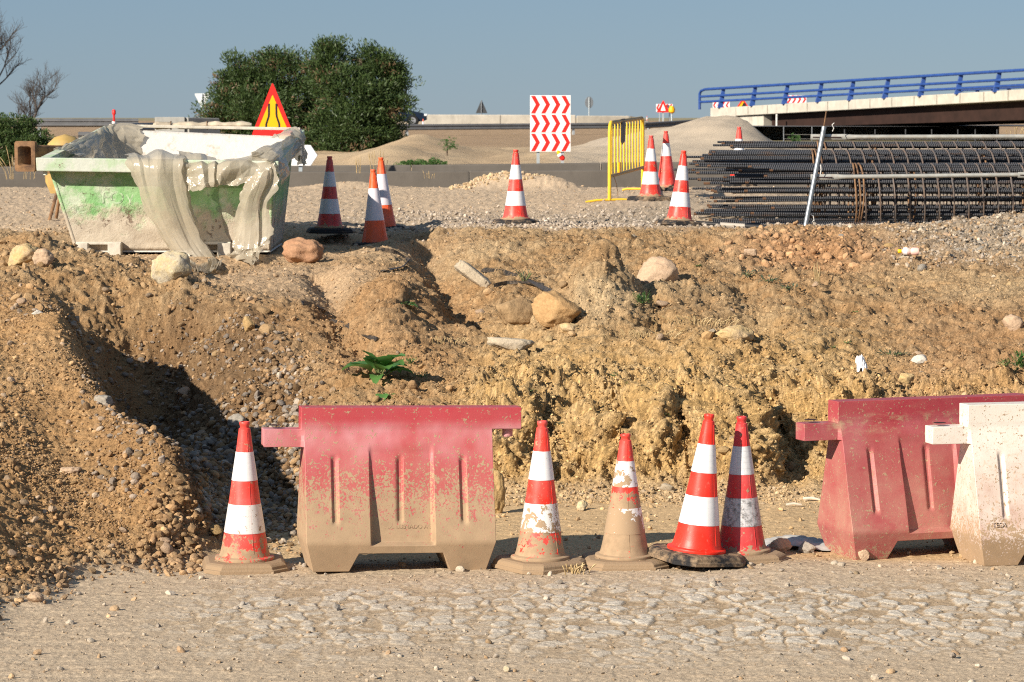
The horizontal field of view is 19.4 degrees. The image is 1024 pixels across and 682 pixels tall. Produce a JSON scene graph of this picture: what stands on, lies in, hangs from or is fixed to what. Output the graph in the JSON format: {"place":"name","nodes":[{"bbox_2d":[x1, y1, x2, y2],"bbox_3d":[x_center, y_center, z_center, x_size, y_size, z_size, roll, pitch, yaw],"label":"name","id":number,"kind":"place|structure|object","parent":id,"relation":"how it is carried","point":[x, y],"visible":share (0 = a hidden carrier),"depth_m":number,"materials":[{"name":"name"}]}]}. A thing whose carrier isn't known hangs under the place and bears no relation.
{"place":"outdoors","nodes":[
{"label":"outdoors","id":0,"kind":"place"},
{"bbox_2d":[329,319,377,341],"bbox_3d":[-1.171,-0.096,21.615,0.067,0.066,1.880,-1,4,-13],"label":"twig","id":1,"kind":"object","parent":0,"point":[370,337],"visible":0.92,"depth_m":20.95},
{"bbox_2d":[391,111,427,123],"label":"car","id":2,"kind":"object","parent":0,"point":[417,117],"visible":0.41,"depth_m":174.70,"materials":[{"name":"blue paint"}]},
{"bbox_2d":[0,171,1023,681],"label":"terrain","id":3,"kind":"structure","parent":0,"point":[946,616],"depth_m":18.54,"materials":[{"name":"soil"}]},
{"bbox_2d":[0,147,35,179],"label":"straw clump","id":4,"kind":"object","parent":3,"relation":"on","point":[12,175],"visible":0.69,"depth_m":35.96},
{"bbox_2d":[7,243,38,265],"bbox_3d":[-3.947,-0.691,24.210,0.274,0.203,0.221,0,4,0],"label":"boulder","id":5,"kind":"object","parent":3,"relation":"on","point":[21,254],"visible":0.96,"depth_m":24.14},
{"bbox_2d":[0,172,46,187],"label":"concrete barrier","id":6,"kind":"object","parent":3,"relation":"on","point":[21,180],"depth_m":45.71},
{"bbox_2d":[26,591,43,601],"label":"stone","id":7,"kind":"object","parent":3,"relation":"on","point":[34,596],"visible":1,"depth_m":14.08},
{"bbox_2d":[32,248,54,265],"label":"boulder","id":8,"kind":"object","parent":3,"relation":"on","point":[45,256],"visible":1,"depth_m":24.05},
{"bbox_2d":[45,134,76,219],"bbox_3d":[-4.653,-1.719,31.458,0.521,0.906,0.519,0,4,0],"label":"mixer drum","id":9,"kind":"object","parent":3,"relation":"on","point":[61,139],"visible":0.33,"depth_m":31.32,"materials":[{"name":"paint"}]},
{"bbox_2d":[59,467,81,473],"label":"stone","id":10,"kind":"object","parent":3,"relation":"on","point":[69,470],"visible":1,"depth_m":15.96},
{"bbox_2d":[94,395,112,404],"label":"stone","id":11,"kind":"object","parent":3,"relation":"on","point":[103,399],"visible":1,"depth_m":16.80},
{"bbox_2d":[14,124,304,254],"bbox_3d":[-3.304,-1.429,28.224,2.526,1.219,2.785,0,4,0],"label":"skip","id":12,"kind":"object","parent":3,"relation":"on","point":[101,205],"visible":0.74,"depth_m":27.09,"materials":[{"name":"green paint"}]},
{"bbox_2d":[54,123,144,158],"bbox_3d":[-3.958,-1.866,28.400,0.400,0.401,2.348,1,4,10],"label":"plastic sheet","id":13,"kind":"object","parent":12,"relation":"on","point":[119,140],"visible":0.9,"depth_m":28.95,"materials":[{"name":"plastic"}]},
{"bbox_2d":[124,149,222,272],"bbox_3d":[-2.661,-1.099,25.590,0.791,1.045,3.470,-1,4,-18],"label":"plastic sheet","id":14,"kind":"object","parent":12,"relation":"hanging from","point":[159,176],"visible":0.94,"depth_m":26.75,"materials":[{"name":"plastic"}]},
{"bbox_2d":[153,121,251,129],"bbox_3d":[-3.057,-2.130,29.584,0.972,0.093,0.139,0,4,0],"label":"rolled mat","id":15,"kind":"object","parent":12,"relation":"on","point":[218,123],"visible":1,"depth_m":29.54,"materials":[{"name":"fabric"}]},
{"bbox_2d":[177,150,271,191],"bbox_3d":[-2.582,-1.528,26.908,0.928,0.367,0.516,0,4,0],"label":"plastic sheet","id":16,"kind":"object","parent":12,"relation":"on","point":[201,175],"visible":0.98,"depth_m":26.73,"materials":[{"name":"plastic"}]},
{"bbox_2d":[226,163,278,264],"bbox_3d":[-2.310,-1.119,26.299,0.472,0.888,1.064,0,4,0],"label":"plastic sheet","id":17,"kind":"object","parent":12,"relation":"hanging from","point":[253,233],"visible":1,"depth_m":26.75,"materials":[{"name":"plastic"}]},
{"bbox_2d":[251,132,301,183],"bbox_3d":[-2.202,-1.703,27.794,0.408,0.470,2.112,0,4,0],"label":"plastic sheet","id":18,"kind":"object","parent":12,"relation":"on","point":[273,152],"visible":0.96,"depth_m":27.03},
{"bbox_2d":[271,127,307,166],"bbox_3d":[-2.158,-1.894,29.188,0.349,0.389,0.904,0,4,0],"label":"plastic sheet","id":19,"kind":"object","parent":12,"relation":"hanging from","point":[301,156],"visible":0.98,"depth_m":28.89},
{"bbox_2d":[160,542,172,553],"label":"loose stone","id":20,"kind":"object","parent":3,"relation":"on","point":[166,548],"visible":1,"depth_m":15.36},
{"bbox_2d":[151,250,191,283],"bbox_3d":[-2.631,-0.565,23.126,0.321,0.277,0.241,0,4,0],"label":"boulder","id":21,"kind":"object","parent":3,"relation":"on","point":[166,266],"visible":1,"depth_m":23.05,"materials":[{"name":"stone"}]},
{"bbox_2d":[209,524,222,535],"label":"loose stone","id":22,"kind":"object","parent":3,"relation":"on","point":[215,529],"visible":1,"depth_m":15.75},
{"bbox_2d":[227,413,246,426],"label":"stone","id":23,"kind":"object","parent":3,"relation":"on","point":[234,419],"visible":0.86,"depth_m":19.73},
{"bbox_2d":[202,421,287,574],"bbox_3d":[-1.359,0.783,15.232,0.424,0.752,0.424,0,5,-8],"label":"traffic cone","id":24,"kind":"object","parent":3,"relation":"on","point":[244,549],"visible":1,"depth_m":15.16,"materials":[{"name":"plastic"}]},
{"bbox_2d":[243,316,254,331],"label":"stone","id":25,"kind":"object","parent":3,"relation":"on","point":[248,323],"visible":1,"depth_m":21.44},
{"bbox_2d":[259,323,275,334],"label":"stone","id":26,"kind":"object","parent":3,"relation":"on","point":[267,328],"visible":1,"depth_m":21.15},
{"bbox_2d":[282,237,323,262],"bbox_3d":[-1.844,-0.793,26.442,0.374,0.248,0.259,-1,4,-10],"label":"boulder","id":27,"kind":"object","parent":3,"relation":"on","point":[298,249],"visible":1,"depth_m":26.35,"materials":[{"name":"stone"}]},
{"bbox_2d":[306,156,352,233],"bbox_3d":[-1.788,-1.436,29.375,0.430,0.752,0.430,0,4,-10],"label":"traffic cone","id":28,"kind":"object","parent":3,"relation":"on","point":[329,220],"visible":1,"depth_m":29.30,"materials":[{"name":"plastic"}]},
{"bbox_2d":[351,169,387,245],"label":"traffic cone","id":29,"kind":"object","parent":3,"relation":"on","point":[374,231],"visible":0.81,"depth_m":28.93,"materials":[{"name":"plastic"}]},
{"bbox_2d":[342,350,412,383],"bbox_3d":[-0.871,0.167,19.615,0.477,0.209,0.440,-3,5,-35],"label":"dock plant","id":30,"kind":"object","parent":3,"relation":"on","point":[381,364],"visible":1,"depth_m":19.55,"materials":[{"name":"green plant"}]},
{"bbox_2d":[289,171,468,187],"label":"concrete barrier","id":31,"kind":"object","parent":3,"relation":"on","point":[444,179],"visible":0.16,"depth_m":46.05,"materials":[{"name":"concrete"}]},
{"bbox_2d":[363,157,404,228],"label":"traffic cone","id":32,"kind":"object","parent":3,"relation":"on","point":[386,203],"visible":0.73,"depth_m":30.51,"materials":[{"name":"plastic"}]},
{"bbox_2d":[261,405,521,571],"bbox_3d":[-0.617,0.742,15.268,1.319,0.820,0.428,0,4,-11],"label":"water barrier","id":33,"kind":"object","parent":3,"relation":"on","point":[373,479],"visible":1,"depth_m":15.16,"materials":[{"name":"plastic"}]},
{"bbox_2d":[375,247,410,271],"bbox_3d":[-1.071,-0.697,25.895,0.332,0.137,2.395,0,4,0],"label":"black strip","id":34,"kind":"object","parent":3,"relation":"on","point":[393,251],"visible":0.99,"depth_m":27.02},
{"bbox_2d":[454,260,490,286],"bbox_3d":[-0.319,-0.538,24.391,0.308,0.250,0.141,0,4,0],"label":"stone slab","id":35,"kind":"object","parent":3,"relation":"on","point":[468,271],"depth_m":24.33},
{"bbox_2d":[493,468,505,513],"bbox_3d":[-0.095,0.883,17.368,0.120,0.303,0.090,0,4,0],"label":"earth clod","id":36,"kind":"object","parent":3,"relation":"on","point":[499,489],"visible":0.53,"depth_m":17.34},
{"bbox_2d":[487,337,534,349],"bbox_3d":[-0.009,0.031,20.696,0.334,0.127,0.209,0,4,0],"label":"stone slab","id":37,"kind":"object","parent":3,"relation":"on","point":[507,343],"depth_m":20.61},
{"bbox_2d":[496,297,532,324],"bbox_3d":[0.025,-0.208,21.706,0.288,0.218,0.216,0,4,0],"label":"boulder","id":38,"kind":"object","parent":3,"relation":"on","point":[516,311],"visible":0.94,"depth_m":21.64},
{"bbox_2d":[493,150,537,224],"bbox_3d":[0.037,-1.556,30.268,0.440,0.752,0.440,0,4,-8],"label":"traffic cone","id":39,"kind":"object","parent":3,"relation":"on","point":[515,211],"visible":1,"depth_m":30.20,"materials":[{"name":"plastic"}]},
{"bbox_2d":[493,281,544,286],"bbox_3d":[0.066,-0.460,24.170,0.423,0.049,0.140,1,4,11],"label":"black strip","id":40,"kind":"object","parent":3,"relation":"on","point":[507,282],"visible":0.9,"depth_m":24.20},
{"bbox_2d":[481,268,558,292],"bbox_3d":[0.165,-0.464,23.621,0.287,0.072,3.379,-1,4,-10],"label":"black strip","id":41,"kind":"object","parent":3,"relation":"on","point":[532,282],"visible":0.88,"depth_m":24.70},
{"bbox_2d":[491,420,586,574],"bbox_3d":[0.142,0.782,15.268,0.424,0.757,0.424,-3,5,-36],"label":"traffic cone","id":42,"kind":"object","parent":3,"relation":"on","point":[540,550],"visible":1,"depth_m":15.20,"materials":[{"name":"plastic"}]},
{"bbox_2d":[531,290,581,327],"bbox_3d":[0.319,-0.226,21.463,0.366,0.271,0.274,0,4,0],"label":"boulder","id":43,"kind":"object","parent":3,"relation":"on","point":[551,308],"visible":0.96,"depth_m":21.38,"materials":[{"name":"stone"}]},
{"bbox_2d":[559,323,579,332],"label":"stone","id":44,"kind":"object","parent":3,"relation":"on","point":[566,327],"visible":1,"depth_m":21.23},
{"bbox_2d":[470,170,676,187],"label":"concrete barrier","id":45,"kind":"object","parent":3,"relation":"on","point":[592,178],"visible":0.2,"depth_m":46.23,"materials":[{"name":"concrete"}]},
{"bbox_2d":[562,562,595,574],"bbox_3d":[0.322,1.145,15.092,0.178,0.055,0.118,-2,5,-21],"label":"twig clump","id":46,"kind":"object","parent":3,"relation":"on","point":[576,568],"visible":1,"depth_m":15.09,"materials":[{"name":"plant"}]},
{"bbox_2d":[576,500,587,510],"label":"stone","id":47,"kind":"object","parent":3,"relation":"on","point":[582,505],"visible":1,"depth_m":17.50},
{"bbox_2d":[585,116,643,202],"bbox_3d":[1.401,-2.218,36.339,0.564,1.012,3.078,1,4,10],"label":"crowd barrier","id":48,"kind":"object","parent":3,"relation":"on","point":[622,142],"visible":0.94,"depth_m":36.00,"materials":[{"name":"metal"}]},
{"bbox_2d":[581,433,668,570],"bbox_3d":[0.577,0.813,15.360,0.430,0.682,0.430,0,4,-4],"label":"traffic cone","id":49,"kind":"object","parent":3,"relation":"on","point":[624,546],"visible":0.94,"depth_m":15.28,"materials":[{"name":"plastic"}]},
{"bbox_2d":[630,290,655,304],"bbox_3d":[0.942,-0.318,21.798,0.241,0.114,0.215,0,4,0],"label":"weed","id":50,"kind":"object","parent":3,"relation":"on","point":[640,298],"visible":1,"depth_m":21.77,"materials":[{"name":"green plant"}]},
{"bbox_2d":[603,329,685,339],"bbox_3d":[0.913,-0.051,20.603,0.592,0.051,0.544,0,4,0],"label":"straw clump","id":51,"kind":"object","parent":3,"relation":"on","point":[639,335],"visible":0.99,"depth_m":20.57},
{"bbox_2d":[627,135,670,200],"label":"traffic cone","id":52,"kind":"object","parent":3,"relation":"on","point":[650,190],"visible":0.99,"depth_m":34.48,"materials":[{"name":"plastic"}]},
{"bbox_2d":[637,256,679,283],"bbox_3d":[1.108,-0.501,22.827,0.273,0.289,0.287,4,6,44],"label":"boulder","id":53,"kind":"object","parent":3,"relation":"on","point":[658,268],"visible":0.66,"depth_m":22.76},
{"bbox_2d":[658,131,674,190],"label":"traffic cone","id":54,"kind":"object","parent":3,"relation":"on","point":[666,177],"visible":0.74,"depth_m":37.47,"materials":[{"name":"plastic"}]},
{"bbox_2d":[654,151,701,225],"bbox_3d":[1.689,-1.523,29.894,0.430,0.752,0.430,4,1,-22],"label":"traffic cone","id":55,"kind":"object","parent":3,"relation":"on","point":[679,212],"visible":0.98,"depth_m":29.82,"materials":[{"name":"plastic"}]},
{"bbox_2d":[652,315,739,326],"bbox_3d":[1.354,-0.149,21.462,0.608,0.062,0.638,2,5,25],"label":"straw clump","id":56,"kind":"object","parent":3,"relation":"on","point":[705,319],"visible":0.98,"depth_m":21.44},
{"bbox_2d":[648,413,746,566],"bbox_3d":[0.974,0.746,15.317,0.444,0.752,0.444,2,5,-30],"label":"traffic cone","id":57,"kind":"object","parent":3,"relation":"on","point":[696,542],"visible":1,"depth_m":15.25,"materials":[{"name":"plastic"}]},
{"bbox_2d":[695,221,766,227],"bbox_3d":[2.177,-1.151,29.797,0.718,0.084,0.048,1,4,16],"label":"striped pole","id":58,"kind":"object","parent":3,"relation":"on","point":[731,224],"visible":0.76,"depth_m":29.78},
{"bbox_2d":[715,324,753,341],"bbox_3d":[1.518,-0.041,20.421,0.271,0.140,0.204,0,4,0],"label":"boulder","id":59,"kind":"object","parent":3,"relation":"on","point":[733,333],"visible":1,"depth_m":20.36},
{"bbox_2d":[720,127,756,186],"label":"traffic cone","id":60,"kind":"object","parent":3,"relation":"on","point":[739,135],"visible":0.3,"depth_m":37.88,"materials":[{"name":"plastic"}]},
{"bbox_2d":[720,416,787,565],"bbox_3d":[1.190,0.765,15.507,0.410,0.757,0.410,-2,5,-20],"label":"traffic cone","id":61,"kind":"object","parent":3,"relation":"on","point":[741,531],"visible":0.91,"depth_m":15.43,"materials":[{"name":"plastic"}]},
{"bbox_2d":[774,459,785,471],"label":"stone","id":62,"kind":"object","parent":3,"relation":"on","point":[779,465],"visible":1,"depth_m":18.55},
{"bbox_2d":[769,538,791,552],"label":"earth clod","id":63,"kind":"object","parent":3,"relation":"on","point":[782,545],"visible":0.84,"depth_m":15.70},
{"bbox_2d":[688,174,887,186],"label":"rebar","id":64,"kind":"object","parent":3,"relation":"on","point":[694,183],"visible":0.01,"depth_m":46.34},
{"bbox_2d":[764,534,830,550],"bbox_3d":[1.507,1.066,15.937,0.385,0.056,0.332,0,4,0],"label":"grey sheet","id":65,"kind":"object","parent":3,"relation":"on","point":[798,540],"visible":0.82,"depth_m":15.90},
{"bbox_2d":[797,541,815,552],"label":"rock","id":66,"kind":"object","parent":3,"relation":"on","point":[805,547],"visible":1,"depth_m":15.73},
{"bbox_2d":[813,262,820,283],"bbox_3d":[2.365,-0.525,23.237,0.059,0.178,0.138,0,4,0],"label":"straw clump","id":67,"kind":"object","parent":3,"relation":"on","point":[817,276],"visible":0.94,"depth_m":23.22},
{"bbox_2d":[742,222,913,223],"bbox_3d":[3.210,-1.203,30.715,1.830,0.034,0.024,0,4,0],"label":"loose rebar","id":68,"kind":"object","parent":3,"relation":"on","point":[835,223],"visible":0.35,"depth_m":30.71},
{"bbox_2d":[673,149,1023,217],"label":"rebar cage","id":69,"kind":"object","parent":3,"relation":"on","point":[714,157],"visible":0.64,"depth_m":31.87,"materials":[{"name":"metal"}]},
{"bbox_2d":[696,163,1023,223],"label":"rebar cage","id":70,"kind":"object","parent":3,"relation":"on","point":[910,168],"visible":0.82,"depth_m":31.00,"materials":[{"name":"metal"}]},
{"bbox_2d":[855,354,867,371],"bbox_3d":[2.298,0.149,19.701,0.082,0.126,0.072,0,4,0],"label":"crumpled paper","id":71,"kind":"object","parent":3,"relation":"on","point":[860,362],"visible":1,"depth_m":19.68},
{"bbox_2d":[858,550,868,560],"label":"stone","id":72,"kind":"object","parent":3,"relation":"on","point":[863,555],"visible":1,"depth_m":15.50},
{"bbox_2d":[711,140,1023,208],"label":"rebar cage","id":73,"kind":"object","parent":3,"relation":"on","point":[849,145],"visible":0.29,"depth_m":32.61,"materials":[{"name":"metal"}]},
{"bbox_2d":[898,373,914,385],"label":"stone","id":74,"kind":"object","parent":3,"relation":"on","point":[906,378],"visible":1,"depth_m":19.77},
{"bbox_2d":[898,247,918,254],"bbox_3d":[3.384,-0.766,25.580,0.179,0.068,0.067,0,4,6],"label":"drink bottle","id":75,"kind":"object","parent":3,"relation":"on","point":[909,251],"visible":1,"depth_m":25.55,"materials":[{"name":"white plastic"}]},
{"bbox_2d":[796,393,1023,559],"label":"water barrier","id":76,"kind":"object","parent":3,"relation":"on","point":[889,478],"visible":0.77,"depth_m":15.62,"materials":[{"name":"plastic"}]},
{"bbox_2d":[803,111,1023,225],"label":"pipe railing","id":77,"kind":"object","parent":3,"relation":"on","point":[822,136],"visible":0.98,"depth_m":29.86,"materials":[{"name":"metal"}]},
{"bbox_2d":[911,354,926,363],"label":"stone","id":78,"kind":"object","parent":3,"relation":"on","point":[921,359],"visible":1,"depth_m":20.54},
{"bbox_2d":[889,184,1018,186],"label":"rebar","id":79,"kind":"object","parent":3,"relation":"on","point":[941,185],"visible":0.02,"depth_m":46.55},
{"bbox_2d":[925,401,1023,565],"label":"water barrier","id":80,"kind":"object","parent":3,"relation":"on","point":[987,523],"visible":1,"depth_m":15.37,"materials":[{"name":"plastic"}]},
{"bbox_2d":[1002,314,1023,330],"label":"boulder","id":81,"kind":"object","parent":3,"relation":"on","point":[1011,322],"visible":1,"depth_m":21.19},
{"bbox_2d":[1009,349,1023,369],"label":"weed","id":82,"kind":"object","parent":3,"relation":"on","point":[1020,359],"visible":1,"depth_m":19.63,"materials":[{"name":"green plant"}]},
{"bbox_2d":[0,118,1023,512],"bbox_3d":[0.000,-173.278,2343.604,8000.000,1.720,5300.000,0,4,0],"label":"ground","id":83,"kind":"structure","parent":0,"point":[644,118],"depth_m":176.06,"materials":[{"name":"soil"}]},
{"bbox_2d":[710,89,1023,138],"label":"bridge","id":84,"kind":"structure","parent":83,"relation":"on","point":[947,114],"depth_m":173.63,"materials":[{"name":"concrete"}]},
{"bbox_2d":[787,95,805,102],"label":"chevron sign","id":85,"kind":"object","parent":84,"relation":"on","point":[797,100],"visible":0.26,"depth_m":195.35,"materials":[{"name":"metal"}]},
{"bbox_2d":[698,68,1023,109],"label":"bridge railing","id":86,"kind":"object","parent":84,"relation":"on","point":[921,90],"visible":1,"depth_m":171.63,"materials":[{"name":"metal"}]},
{"bbox_2d":[961,86,1023,91],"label":"bridge railing","id":87,"kind":"object","parent":84,"relation":"on","point":[991,89],"visible":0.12,"depth_m":177.39,"materials":[{"name":"metal"}]},
{"bbox_2d":[0,0,1023,117],"label":"sky","id":88,"kind":"structure","parent":0,"point":[133,58],"materials":[{"name":"blue"}]},
{"bbox_2d":[1,115,1023,170],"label":"terrain","id":89,"kind":"structure","parent":0,"point":[699,136],"depth_m":93.59,"materials":[{"name":"soil"}]},
{"bbox_2d":[0,10,32,84],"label":"bare tree","id":90,"kind":"object","parent":89,"relation":"on","point":[8,50],"visible":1,"depth_m":149.62,"materials":[{"name":"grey plant"}]},
{"bbox_2d":[0,111,55,166],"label":"bush","id":91,"kind":"object","parent":89,"relation":"on","point":[24,129],"visible":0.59,"depth_m":61.64,"materials":[{"name":"green plant"}]},
{"bbox_2d":[7,60,63,122],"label":"bare tree","id":92,"kind":"object","parent":89,"relation":"on","point":[30,95],"visible":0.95,"depth_m":111.83,"materials":[{"name":"grey plant"}]},
{"bbox_2d":[36,119,138,136],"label":"guard rail","id":93,"kind":"object","parent":89,"relation":"on","point":[75,122],"visible":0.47,"depth_m":117.65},
{"bbox_2d":[155,117,184,131],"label":"concrete barrier","id":94,"kind":"object","parent":89,"relation":"on","point":[172,119],"visible":0.34,"depth_m":91.66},
{"bbox_2d":[185,117,219,133],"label":"concrete barrier","id":95,"kind":"object","parent":89,"relation":"on","point":[200,120],"visible":0.35,"depth_m":92.13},
{"bbox_2d":[188,43,344,150],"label":"bush","id":96,"kind":"object","parent":89,"relation":"on","point":[241,91],"visible":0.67,"depth_m":98.99,"materials":[{"name":"green plant"}]},
{"bbox_2d":[252,83,290,135],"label":"warning sign","id":97,"kind":"object","parent":89,"relation":"on","point":[272,114],"visible":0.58,"depth_m":49.84,"materials":[{"name":"metal"}]},
{"bbox_2d":[291,145,317,170],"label":"direction sign","id":98,"kind":"object","parent":89,"relation":"on","point":[312,155],"visible":0.41,"depth_m":49.09,"materials":[{"name":"metal"}]},
{"bbox_2d":[291,165,410,171],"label":"concrete barrier","id":99,"kind":"object","parent":89,"relation":"on","point":[354,168],"visible":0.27,"depth_m":51.80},
{"bbox_2d":[297,32,425,151],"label":"bush","id":100,"kind":"object","parent":89,"relation":"on","point":[375,87],"visible":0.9,"depth_m":97.53,"materials":[{"name":"green plant"}]},
{"bbox_2d":[393,159,428,167],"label":"shrub","id":101,"kind":"object","parent":89,"relation":"on","point":[411,162],"visible":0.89,"depth_m":56.81,"materials":[{"name":"green plant"}]},
{"bbox_2d":[423,157,446,164],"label":"shrub","id":102,"kind":"object","parent":89,"relation":"on","point":[432,162],"visible":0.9,"depth_m":56.83,"materials":[{"name":"green plant"}]},
{"bbox_2d":[438,136,458,155],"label":"shrub","id":103,"kind":"object","parent":89,"relation":"on","point":[448,147],"visible":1,"depth_m":71.84,"materials":[{"name":"green plant"}]},
{"bbox_2d":[424,115,575,123],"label":"parapet wall","id":104,"kind":"structure","parent":89,"relation":"on","point":[470,119],"depth_m":195.83,"materials":[{"name":"concrete"}]},
{"bbox_2d":[412,163,599,181],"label":"concrete barrier","id":105,"kind":"object","parent":89,"relation":"on","point":[528,166],"visible":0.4,"depth_m":51.93,"materials":[{"name":"concrete"}]},
{"bbox_2d":[399,123,644,134],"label":"guard rail","id":106,"kind":"object","parent":89,"relation":"on","point":[574,126],"visible":0.64,"depth_m":156.44,"materials":[{"name":"metal"}]},
{"bbox_2d":[530,95,570,162],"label":"chevron sign","id":107,"kind":"object","parent":89,"relation":"on","point":[550,123],"visible":1,"depth_m":58.82,"materials":[{"name":"metal"}]},
{"bbox_2d":[585,97,592,115],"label":"round sign","id":108,"kind":"object","parent":89,"relation":"on","point":[589,102],"visible":0.99,"depth_m":204.33,"materials":[{"name":"metal"}]},
{"bbox_2d":[577,116,628,122],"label":"parapet wall","id":109,"kind":"structure","parent":89,"relation":"on","point":[594,119],"depth_m":196.87,"materials":[{"name":"concrete"}]},
{"bbox_2d":[601,162,709,169],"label":"concrete barrier","id":110,"kind":"object","parent":89,"relation":"on","point":[604,166],"visible":0.16,"depth_m":52.07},
{"bbox_2d":[657,101,668,120],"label":"warning sign","id":111,"kind":"object","parent":89,"relation":"on","point":[663,108],"visible":0.95,"depth_m":198.97,"materials":[{"name":"metal"}]},
{"bbox_2d":[644,120,691,128],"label":"guard rail","id":112,"kind":"object","parent":89,"relation":"on","point":[648,125],"visible":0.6,"depth_m":160.88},
{"bbox_2d":[783,127,997,140],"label":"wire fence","id":113,"kind":"object","parent":89,"relation":"on","point":[875,133],"visible":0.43,"depth_m":119.71,"materials":[{"name":"metal"}]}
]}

